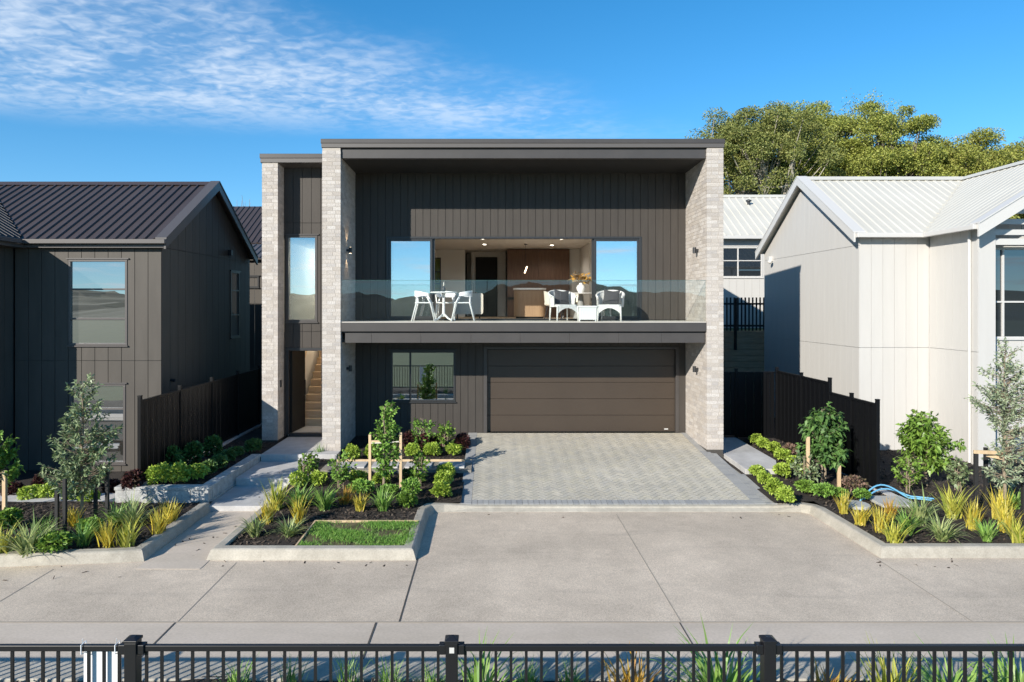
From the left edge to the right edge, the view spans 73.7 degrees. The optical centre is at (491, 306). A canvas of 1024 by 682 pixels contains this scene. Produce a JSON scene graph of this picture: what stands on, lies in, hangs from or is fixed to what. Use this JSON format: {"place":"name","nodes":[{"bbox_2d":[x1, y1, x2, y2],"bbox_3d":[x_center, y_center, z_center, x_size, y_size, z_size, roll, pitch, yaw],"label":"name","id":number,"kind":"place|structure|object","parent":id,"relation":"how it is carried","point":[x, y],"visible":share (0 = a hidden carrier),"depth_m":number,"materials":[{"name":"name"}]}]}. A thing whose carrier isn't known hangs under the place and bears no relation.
{"place":"outdoors","nodes":[
{"label":"outdoors","id":0,"kind":"place"},
{"bbox_2d":[0,493,114,501],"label":"neighbour path","id":1,"kind":"structure","parent":0,"point":[11,498],"depth_m":12.82,"materials":[{"name":"grey concrete"}]},
{"bbox_2d":[0,470,128,492],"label":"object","id":2,"kind":"structure","parent":0,"point":[26,478],"depth_m":14.77,"materials":[{"name":"black soil"}]},
{"bbox_2d":[114,454,260,502],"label":"retaining wall","id":3,"kind":"structure","parent":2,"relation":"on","point":[217,486],"depth_m":12.42,"materials":[{"name":"concrete"}]},
{"bbox_2d":[0,501,212,550],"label":"garden soil","id":4,"kind":"structure","parent":0,"point":[50,510],"depth_m":11.72,"materials":[{"name":"brown soil"}]},
{"bbox_2d":[0,507,24,528],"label":"shrub","id":5,"kind":"object","parent":4,"relation":"on","point":[6,513],"visible":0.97,"depth_m":10.89,"materials":[{"name":"green plant"}]},
{"bbox_2d":[0,430,25,487],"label":"young tree","id":6,"kind":"object","parent":4,"relation":"on","point":[7,455],"visible":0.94,"depth_m":12.10,"materials":[{"name":"green plant"}]},
{"bbox_2d":[0,510,64,557],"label":"strap leaf plant","id":7,"kind":"object","parent":4,"relation":"on","point":[25,544],"visible":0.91,"depth_m":9.80,"materials":[{"name":"plant"}]},
{"bbox_2d":[33,530,76,553],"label":"shrub","id":8,"kind":"object","parent":4,"relation":"on","point":[63,541],"visible":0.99,"depth_m":9.80,"materials":[{"name":"green plant"}]},
{"bbox_2d":[36,373,123,518],"bbox_3d":[-6.741,2.347,11.201,1.308,2.510,1.096,0,0,0],"label":"young tree","id":9,"kind":"object","parent":4,"relation":"on","point":[74,473],"visible":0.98,"depth_m":11.10,"materials":[{"name":"green plant"}]},
{"bbox_2d":[59,511,105,546],"bbox_3d":[-6.058,3.316,10.165,0.714,0.525,0.643,0,0,30],"label":"strap leaf plant","id":10,"kind":"object","parent":4,"relation":"on","point":[81,538],"visible":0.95,"depth_m":10.17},
{"bbox_2d":[93,516,119,547],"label":"golden sedge","id":11,"kind":"object","parent":4,"relation":"on","point":[107,538],"visible":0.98,"depth_m":10.11,"materials":[{"name":"yellow plant"}]},
{"bbox_2d":[104,511,143,547],"bbox_3d":[-5.403,3.328,10.099,0.692,0.507,0.574,0,0,-33],"label":"golden sedge","id":12,"kind":"object","parent":4,"relation":"on","point":[126,537],"visible":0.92,"depth_m":10.10,"materials":[{"name":"yellow plant"}]},
{"bbox_2d":[99,490,162,530],"bbox_3d":[-5.742,3.271,11.061,0.957,0.619,1.056,0,0,37],"label":"strap leaf plant","id":13,"kind":"object","parent":4,"relation":"on","point":[132,515],"visible":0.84,"depth_m":11.04,"materials":[{"name":"plant"}]},
{"bbox_2d":[141,504,172,533],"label":"golden sedge","id":14,"kind":"object","parent":4,"relation":"on","point":[158,523],"visible":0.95,"depth_m":10.68,"materials":[{"name":"yellow plant"}]},
{"bbox_2d":[136,511,255,568],"bbox_3d":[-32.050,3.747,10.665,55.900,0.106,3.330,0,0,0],"label":"entry apron","id":15,"kind":"object","parent":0,"point":[217,525],"visible":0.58,"depth_m":10.63,"materials":[{"name":"concrete"}]},
{"bbox_2d":[152,426,287,483],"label":"garden soil","id":16,"kind":"structure","parent":0,"point":[255,433],"depth_m":15.60,"materials":[{"name":"black soil"}]},
{"bbox_2d":[119,469,145,490],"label":"dark red shrub","id":17,"kind":"object","parent":16,"relation":"on","point":[134,478],"visible":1,"depth_m":12.41,"materials":[{"name":"red plant"}]},
{"bbox_2d":[143,461,172,484],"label":"round shrub","id":18,"kind":"object","parent":16,"relation":"on","point":[157,469],"visible":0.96,"depth_m":12.61,"materials":[{"name":"green plant"}]},
{"bbox_2d":[165,459,193,483],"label":"round shrub","id":19,"kind":"object","parent":16,"relation":"on","point":[175,467],"visible":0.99,"depth_m":12.70,"materials":[{"name":"green plant"}]},
{"bbox_2d":[182,441,203,464],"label":"round shrub","id":20,"kind":"object","parent":16,"relation":"on","point":[195,453],"visible":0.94,"depth_m":14.36,"materials":[{"name":"green plant"}]},
{"bbox_2d":[143,423,261,483],"bbox_3d":[-6.485,3.400,16.680,0.150,0.200,8.040,0,0,0],"label":"fence footing","id":21,"kind":"object","parent":16,"relation":"on","point":[239,435],"visible":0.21,"depth_m":17.30,"materials":[{"name":"grey concrete"}]},
{"bbox_2d":[137,365,261,480],"bbox_3d":[-6.500,2.575,16.660,0.072,1.850,8.152,0,0,0],"label":"fence","id":22,"kind":"object","parent":21,"relation":"on","point":[226,408],"visible":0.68,"depth_m":15.01,"materials":[{"name":"wood"}]},
{"bbox_2d":[203,434,223,455],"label":"round shrub","id":23,"kind":"object","parent":16,"relation":"on","point":[214,442],"visible":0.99,"depth_m":15.15,"materials":[{"name":"green plant"}]},
{"bbox_2d":[209,437,340,511],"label":"entry path","id":24,"kind":"structure","parent":0,"point":[245,492],"depth_m":14.08,"materials":[{"name":"grey concrete"}]},
{"bbox_2d":[229,501,424,544],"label":"garden soil","id":25,"kind":"structure","parent":0,"point":[304,530],"depth_m":11.57,"materials":[{"name":"brown soil"}]},
{"bbox_2d":[258,475,294,510],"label":"golden sedge","id":26,"kind":"object","parent":25,"relation":"on","point":[275,494],"visible":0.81,"depth_m":11.96,"materials":[{"name":"yellow plant"}]},
{"bbox_2d":[271,482,322,508],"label":"strap leaf plant","id":27,"kind":"object","parent":25,"relation":"on","point":[299,494],"visible":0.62,"depth_m":12.06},
{"bbox_2d":[304,480,343,511],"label":"strap leaf plant","id":28,"kind":"object","parent":25,"relation":"on","point":[324,502],"visible":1,"depth_m":11.90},
{"bbox_2d":[298,519,418,545],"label":"grass","id":29,"kind":"structure","parent":25,"relation":"on","point":[343,533],"depth_m":10.63,"materials":[{"name":"plant"}]},
{"bbox_2d":[361,484,403,511],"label":"strap leaf plant","id":30,"kind":"object","parent":25,"relation":"on","point":[383,501],"visible":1,"depth_m":11.90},
{"bbox_2d":[282,436,465,502],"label":"garden soil","id":31,"kind":"structure","parent":0,"point":[323,463],"depth_m":13.39,"materials":[{"name":"brown soil"}]},
{"bbox_2d":[297,451,319,479],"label":"leafy shrub","id":32,"kind":"object","parent":31,"relation":"on","point":[306,467],"visible":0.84,"depth_m":13.51,"materials":[{"name":"green plant"}]},
{"bbox_2d":[327,449,357,488],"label":"leafy shrub","id":33,"kind":"object","parent":31,"relation":"on","point":[339,478],"visible":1,"depth_m":13.09,"materials":[{"name":"green plant"}]},
{"bbox_2d":[369,400,402,484],"bbox_3d":[-2.005,2.672,13.128,0.616,1.755,0.612,0,0,32],"label":"young tree","id":34,"kind":"object","parent":31,"relation":"on","point":[388,428],"visible":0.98,"depth_m":13.02,"materials":[{"name":"green plant"}]},
{"bbox_2d":[408,452,430,486],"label":"leafy shrub","id":35,"kind":"object","parent":31,"relation":"on","point":[418,459],"visible":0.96,"depth_m":13.31,"materials":[{"name":"green plant"}]},
{"bbox_2d":[409,418,435,451],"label":"leafy shrub","id":36,"kind":"object","parent":31,"relation":"on","point":[424,426],"visible":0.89,"depth_m":15.77,"materials":[{"name":"green plant"}]},
{"bbox_2d":[320,462,471,472],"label":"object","id":37,"kind":"structure","parent":0,"point":[467,468],"depth_m":14.19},
{"bbox_2d":[0,512,1023,622],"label":"road","id":38,"kind":"structure","parent":0,"point":[592,566],"depth_m":9.17,"materials":[{"name":"concrete"}]},
{"bbox_2d":[0,436,1023,681],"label":"bark chips","id":39,"kind":"object","parent":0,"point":[254,542],"visible":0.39,"depth_m":11.98,"materials":[{"name":"wood"}]},
{"bbox_2d":[0,623,1023,658],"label":"road edge strip","id":40,"kind":"object","parent":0,"point":[471,633],"visible":0.5,"depth_m":7.68,"materials":[{"name":"concrete"}]},
{"bbox_2d":[0,0,1023,205],"label":"sky","id":41,"kind":"structure","parent":0,"point":[91,90],"materials":[{"name":"blue"}]},
{"bbox_2d":[513,288,545,317],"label":"kitchen island","id":42,"kind":"structure","parent":0,"point":[529,302],"depth_m":20.30,"materials":[{"name":"brown wood"}]},
{"bbox_2d":[260,432,820,505],"bbox_3d":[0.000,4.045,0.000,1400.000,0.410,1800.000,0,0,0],"label":"ground","id":43,"kind":"structure","parent":0,"point":[812,502],"depth_m":20.75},
{"bbox_2d":[0,502,210,566],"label":"kerb","id":44,"kind":"structure","parent":43,"relation":"on","point":[149,547],"depth_m":9.88,"materials":[{"name":"concrete"}]},
{"bbox_2d":[0,181,257,475],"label":"house","id":45,"kind":"structure","parent":43,"relation":"on","point":[126,294],"depth_m":15.33,"materials":[{"name":"grey metal"}]},
{"bbox_2d":[66,258,128,346],"bbox_3d":[-8.820,-0.085,15.315,1.400,1.986,0.110,0,0,0],"label":"window","id":46,"kind":"structure","parent":45,"relation":"in","point":[97,287],"depth_m":15.33,"materials":[{"name":"clear glass"}]},
{"bbox_2d":[68,383,126,464],"bbox_3d":[-8.825,2.635,15.315,1.330,1.846,0.110,0,0,0],"label":"window","id":47,"kind":"structure","parent":45,"relation":"in","point":[113,395],"depth_m":15.33,"materials":[{"name":"grey glass"}]},
{"bbox_2d":[230,270,240,338],"bbox_3d":[-7.415,-0.050,19.700,0.110,1.956,0.780,0,0,0],"label":"window","id":48,"kind":"structure","parent":45,"relation":"in","point":[234,275],"depth_m":19.73,"materials":[{"name":"glass"}]},
{"bbox_2d":[233,206,261,369],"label":"house","id":49,"kind":"structure","parent":43,"relation":"on","point":[250,218],"depth_m":23.80,"materials":[{"name":"metal"}]},
{"bbox_2d":[260,139,724,457],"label":"house","id":50,"kind":"structure","parent":43,"relation":"on","point":[363,240],"depth_m":17.30,"materials":[{"name":"wood"}]},
{"bbox_2d":[290,351,305,431],"bbox_3d":[-5.021,2.180,17.846,0.139,2.080,0.909,0,0,6],"label":"front door","id":51,"kind":"structure","parent":50,"relation":"in","point":[297,380],"depth_m":17.76,"materials":[{"name":"wood"}]},
{"bbox_2d":[284,234,318,322],"bbox_3d":[-4.808,-0.700,17.315,0.877,2.256,0.110,0,0,0],"label":"window","id":52,"kind":"structure","parent":50,"relation":"in","point":[288,236],"depth_m":17.28,"materials":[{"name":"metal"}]},
{"bbox_2d":[389,350,456,402],"bbox_3d":[-1.738,1.775,17.315,1.725,1.346,0.110,0,0,0],"label":"window","id":53,"kind":"structure","parent":50,"relation":"in","point":[409,400],"depth_m":17.28,"materials":[{"name":"grey metal"}]},
{"bbox_2d":[453,293,482,318],"bbox_3d":[-0.640,0.000,18.960,0.820,0.720,0.420,0,0,0],"label":"armchair","id":54,"kind":"object","parent":50,"relation":"on","point":[476,303],"visible":0.59,"depth_m":18.75,"materials":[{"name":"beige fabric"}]},
{"bbox_2d":[476,257,496,315],"bbox_3d":[-0.180,-0.685,24.270,0.760,2.110,0.040,0,0,0],"label":"doorway","id":55,"kind":"structure","parent":50,"relation":"in","point":[486,267],"depth_m":24.25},
{"bbox_2d":[386,237,641,319],"bbox_3d":[0.571,-0.697,17.374,6.470,2.135,0.172,0,0,0],"label":"sliding door","id":56,"kind":"structure","parent":50,"relation":"in","point":[616,261],"depth_m":17.33,"materials":[{"name":"glass"}]},
{"bbox_2d":[507,249,569,316],"bbox_3d":[1.565,-0.770,22.933,2.070,2.260,0.435,0,0,0],"label":"kitchen cabinet","id":57,"kind":"object","parent":50,"relation":"on","point":[548,269],"visible":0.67,"depth_m":22.72,"materials":[{"name":"brown wood"}]},
{"bbox_2d":[548,290,578,320],"bbox_3d":[1.711,-0.021,16.478,0.706,0.765,0.674,0,0,-18],"label":"wicker armchair","id":58,"kind":"object","parent":50,"relation":"on","point":[572,305],"visible":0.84,"depth_m":16.32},
{"bbox_2d":[487,349,674,431],"bbox_3d":[2.280,2.140,17.448,4.780,2.120,0.103,0,0,0],"label":"garage door","id":59,"kind":"structure","parent":50,"relation":"in","point":[529,390],"depth_m":17.40,"materials":[{"name":"brown metal"}]},
{"bbox_2d":[596,290,624,320],"bbox_3d":[2.867,-0.021,16.479,0.706,0.765,0.674,0,0,14],"label":"wicker armchair","id":60,"kind":"object","parent":50,"relation":"on","point":[601,307],"visible":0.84,"depth_m":16.29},
{"bbox_2d":[0,659,1023,681],"bbox_3d":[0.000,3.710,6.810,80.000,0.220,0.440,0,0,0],"label":"fence","id":61,"kind":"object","parent":43,"relation":"on","point":[262,669],"depth_m":6.78,"materials":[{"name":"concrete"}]},
{"bbox_2d":[206,502,1023,560],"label":"kerb","id":62,"kind":"structure","parent":43,"relation":"on","point":[223,550],"depth_m":10.11,"materials":[{"name":"concrete"}]},
{"bbox_2d":[723,331,763,371],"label":"timber retaining wall","id":63,"kind":"structure","parent":43,"relation":"on","point":[747,354],"depth_m":25.04,"materials":[{"name":"wood"}]},
{"bbox_2d":[723,297,763,349],"bbox_3d":[10.345,0.640,24.925,9.490,1.920,0.130,0,0,0],"label":"picket fence","id":64,"kind":"object","parent":63,"relation":"on","point":[735,304],"visible":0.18,"depth_m":24.93,"materials":[{"name":"black metal"}]},
{"bbox_2d":[123,676,987,681],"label":"garden soil","id":65,"kind":"structure","parent":0,"point":[203,680],"depth_m":6.58,"materials":[{"name":"brown soil"}]},
{"bbox_2d":[424,629,524,681],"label":"strap leaf plant","id":66,"kind":"object","parent":65,"relation":"on","point":[474,678],"visible":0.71,"depth_m":6.05,"materials":[{"name":"plant"}]},
{"bbox_2d":[0,635,1023,681],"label":"fence","id":67,"kind":"object","parent":65,"relation":"on","point":[132,649],"visible":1,"depth_m":5.15,"materials":[{"name":"metal"}]},
{"bbox_2d":[80,639,121,681],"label":"sign board","id":68,"kind":"object","parent":67,"relation":"attached to","point":[96,666],"visible":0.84,"depth_m":5.19,"materials":[{"name":"metal"}]},
{"bbox_2d":[592,642,675,681],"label":"golden sedge","id":69,"kind":"object","parent":65,"relation":"on","point":[638,678],"visible":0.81,"depth_m":6.27,"materials":[{"name":"yellow plant"}]},
{"bbox_2d":[641,613,789,681],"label":"strap leaf plant","id":70,"kind":"object","parent":65,"relation":"on","point":[716,675],"visible":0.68,"depth_m":6.05,"materials":[{"name":"plant"}]},
{"bbox_2d":[850,633,926,681],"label":"golden sedge","id":71,"kind":"object","parent":65,"relation":"on","point":[881,661],"visible":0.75,"depth_m":6.03,"materials":[{"name":"yellow plant"}]},
{"bbox_2d":[892,633,1017,681],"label":"strap leaf plant","id":72,"kind":"object","parent":65,"relation":"on","point":[928,677],"visible":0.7,"depth_m":6.08,"materials":[{"name":"plant"}]},
{"bbox_2d":[953,634,1023,681],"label":"strap leaf plant","id":73,"kind":"object","parent":65,"relation":"on","point":[1019,677],"visible":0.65,"depth_m":6.12,"materials":[{"name":"plant"}]},
{"bbox_2d":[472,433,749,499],"bbox_3d":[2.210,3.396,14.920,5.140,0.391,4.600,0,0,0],"label":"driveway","id":74,"kind":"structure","parent":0,"point":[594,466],"depth_m":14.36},
{"bbox_2d":[459,441,779,504],"bbox_3d":[2.355,3.562,14.850,5.890,0.700,4.900,0,0,0],"label":"driveway base","id":75,"kind":"object","parent":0,"point":[624,504],"visible":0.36,"depth_m":12.52,"materials":[{"name":"grey concrete"}]},
{"bbox_2d":[460,433,777,504],"bbox_3d":[2.314,3.403,14.836,5.788,0.411,4.843,0,0,0],"label":"driveway border","id":76,"kind":"object","parent":75,"relation":"on","point":[746,485],"visible":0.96,"depth_m":12.59,"materials":[{"name":"concrete"}]},
{"bbox_2d":[724,328,762,330],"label":"terrace","id":77,"kind":"structure","parent":0,"point":[743,329],"depth_m":26.51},
{"bbox_2d":[684,107,786,194],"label":"tree","id":78,"kind":"object","parent":77,"relation":"on","point":[730,163],"visible":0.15,"depth_m":49.67,"materials":[{"name":"green plant"}]},
{"bbox_2d":[723,195,785,327],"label":"house","id":79,"kind":"structure","parent":77,"relation":"on","point":[747,220],"depth_m":27.03,"materials":[{"name":"white metal"}]},
{"bbox_2d":[723,246,762,277],"bbox_3d":[9.460,-1.740,27.015,2.600,1.276,0.110,0,0,0],"label":"window","id":80,"kind":"structure","parent":79,"relation":"in","point":[738,261],"depth_m":27.03,"materials":[{"name":"clear glass"}]},
{"bbox_2d":[708,99,847,194],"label":"tree","id":81,"kind":"object","parent":77,"relation":"on","point":[767,135],"visible":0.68,"depth_m":46.22,"materials":[{"name":"green plant"}]},
{"bbox_2d":[753,100,876,194],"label":"tree","id":82,"kind":"object","parent":77,"relation":"on","point":[823,108],"visible":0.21,"depth_m":49.84,"materials":[{"name":"green plant"}]},
{"bbox_2d":[809,88,957,175],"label":"tree","id":83,"kind":"object","parent":77,"relation":"on","point":[884,158],"visible":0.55,"depth_m":48.25,"materials":[{"name":"green plant"}]},
{"bbox_2d":[887,127,1021,218],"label":"tree","id":84,"kind":"object","parent":77,"relation":"on","point":[966,159],"visible":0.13,"depth_m":47.69,"materials":[{"name":"green plant"}]},
{"bbox_2d":[980,137,1023,218],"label":"tree","id":85,"kind":"object","parent":77,"relation":"on","point":[1018,148],"visible":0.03,"depth_m":49.79,"materials":[{"name":"green plant"}]},
{"bbox_2d":[723,438,776,473],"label":"side path","id":86,"kind":"structure","parent":0,"point":[742,456],"depth_m":15.37,"materials":[{"name":"grey concrete"}]},
{"bbox_2d":[722,435,881,501],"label":"garden soil","id":87,"kind":"structure","parent":0,"point":[799,495],"depth_m":13.72,"materials":[{"name":"brown soil"}]},
{"bbox_2d":[723,368,774,438],"bbox_3d":[6.355,2.560,17.750,1.990,1.880,0.072,0,0,0],"label":"fence","id":88,"kind":"object","parent":87,"relation":"on","point":[748,403],"visible":0.72,"depth_m":17.73,"materials":[{"name":"black wood"}]},
{"bbox_2d":[790,451,820,481],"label":"leafy shrub","id":89,"kind":"object","parent":87,"relation":"on","point":[800,473],"visible":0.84,"depth_m":13.12,"materials":[{"name":"green plant"}]},
{"bbox_2d":[795,401,852,482],"bbox_3d":[6.477,2.700,13.376,1.113,1.682,0.907,0,0,0],"label":"young tree","id":90,"kind":"object","parent":87,"relation":"on","point":[825,434],"visible":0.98,"depth_m":13.24,"materials":[{"name":"green plant"}]},
{"bbox_2d":[832,468,909,508],"bbox_3d":[7.435,3.575,13.400,0.170,0.150,3.000,0,0,0],"label":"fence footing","id":91,"kind":"object","parent":87,"relation":"on","point":[887,492],"visible":0.14,"depth_m":12.85,"materials":[{"name":"grey concrete"}]},
{"bbox_2d":[775,367,879,488],"bbox_3d":[7.400,2.580,15.395,0.072,2.040,4.682,0,0,0],"label":"fence","id":92,"kind":"object","parent":91,"relation":"on","point":[798,398],"visible":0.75,"depth_m":14.56,"materials":[{"name":"wood"}]},
{"bbox_2d":[755,160,1023,466],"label":"house","id":93,"kind":"structure","parent":0,"point":[900,297],"depth_m":17.00,"materials":[{"name":"paint"}]},
{"bbox_2d":[996,246,1023,339],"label":"window","id":94,"kind":"structure","parent":93,"relation":"in","point":[1009,259],"depth_m":15.75,"materials":[{"name":"clear glass"}]},
{"bbox_2d":[814,500,979,542],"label":"garden soil","id":95,"kind":"structure","parent":0,"point":[920,535],"depth_m":10.99,"materials":[{"name":"brown soil"}]},
{"bbox_2d":[864,504,899,533],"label":"golden sedge","id":96,"kind":"object","parent":95,"relation":"on","point":[877,517],"visible":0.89,"depth_m":10.76,"materials":[{"name":"yellow plant"}]},
{"bbox_2d":[867,512,915,543],"bbox_3d":[6.089,3.362,10.304,0.677,0.442,0.594,0,0,3],"label":"golden sedge","id":97,"kind":"object","parent":95,"relation":"on","point":[892,535],"visible":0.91,"depth_m":10.28,"materials":[{"name":"yellow plant"}]},
{"bbox_2d":[882,502,931,535],"bbox_3d":[6.489,3.294,10.698,0.848,0.560,0.872,0,0,4],"label":"strap leaf plant","id":98,"kind":"object","parent":95,"relation":"on","point":[902,517],"visible":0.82,"depth_m":10.64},
{"bbox_2d":[884,486,948,526],"bbox_3d":[6.931,3.232,11.141,1.035,0.670,1.172,0,0,29],"label":"strap leaf plant","id":99,"kind":"object","parent":95,"relation":"on","point":[920,510],"visible":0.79,"depth_m":11.12,"materials":[{"name":"plant"}]},
{"bbox_2d":[911,507,974,546],"bbox_3d":[6.921,3.334,10.393,0.985,0.491,0.879,0,0,-30],"label":"strap leaf plant","id":100,"kind":"object","parent":95,"relation":"on","point":[945,534],"visible":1,"depth_m":10.40,"materials":[{"name":"plant"}]},
{"bbox_2d":[774,418,1023,542],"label":"garden soil","id":101,"kind":"structure","parent":0,"point":[941,513],"depth_m":13.30,"materials":[{"name":"brown soil"}]},
{"bbox_2d":[891,454,923,493],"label":"leafy shrub","id":102,"kind":"object","parent":101,"relation":"on","point":[905,465],"visible":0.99,"depth_m":13.04,"materials":[{"name":"green plant"}]},
{"bbox_2d":[892,409,965,485],"bbox_3d":[8.670,2.838,13.591,1.146,1.547,1.127,0,0,-41],"label":"young tree","id":103,"kind":"object","parent":101,"relation":"on","point":[927,446],"visible":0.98,"depth_m":13.47,"materials":[{"name":"green plant"}]},
{"bbox_2d":[931,479,981,519],"bbox_3d":[7.769,3.275,11.505,0.910,0.636,0.804,0,0,24],"label":"golden sedge","id":104,"kind":"object","parent":101,"relation":"on","point":[949,504],"visible":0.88,"depth_m":11.50,"materials":[{"name":"yellow plant"}]},
{"bbox_2d":[944,457,972,491],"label":"leafy shrub","id":105,"kind":"object","parent":101,"relation":"on","point":[957,480],"visible":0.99,"depth_m":13.16,"materials":[{"name":"green plant"}]},
{"bbox_2d":[956,496,988,530],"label":"golden sedge","id":106,"kind":"object","parent":101,"relation":"on","point":[973,514],"visible":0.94,"depth_m":10.91,"materials":[{"name":"yellow plant"}]},
{"bbox_2d":[968,511,1005,541],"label":"strap leaf plant","id":107,"kind":"object","parent":101,"relation":"on","point":[987,535],"visible":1,"depth_m":10.41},
{"bbox_2d":[964,336,1023,499],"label":"young tree","id":108,"kind":"object","parent":101,"relation":"on","point":[1004,397],"visible":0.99,"depth_m":11.63,"materials":[{"name":"green plant"}]},
{"bbox_2d":[982,485,1017,520],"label":"golden sedge","id":109,"kind":"object","parent":101,"relation":"on","point":[999,500],"visible":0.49,"depth_m":11.46,"materials":[{"name":"yellow plant"}]},
{"bbox_2d":[992,498,1023,532],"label":"golden sedge","id":110,"kind":"object","parent":101,"relation":"on","point":[1005,514],"visible":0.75,"depth_m":10.82,"materials":[{"name":"yellow plant"}]},
{"bbox_2d":[996,513,1023,542],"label":"golden sedge","id":111,"kind":"object","parent":101,"relation":"on","point":[1016,534],"visible":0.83,"depth_m":10.28,"materials":[{"name":"yellow plant"}]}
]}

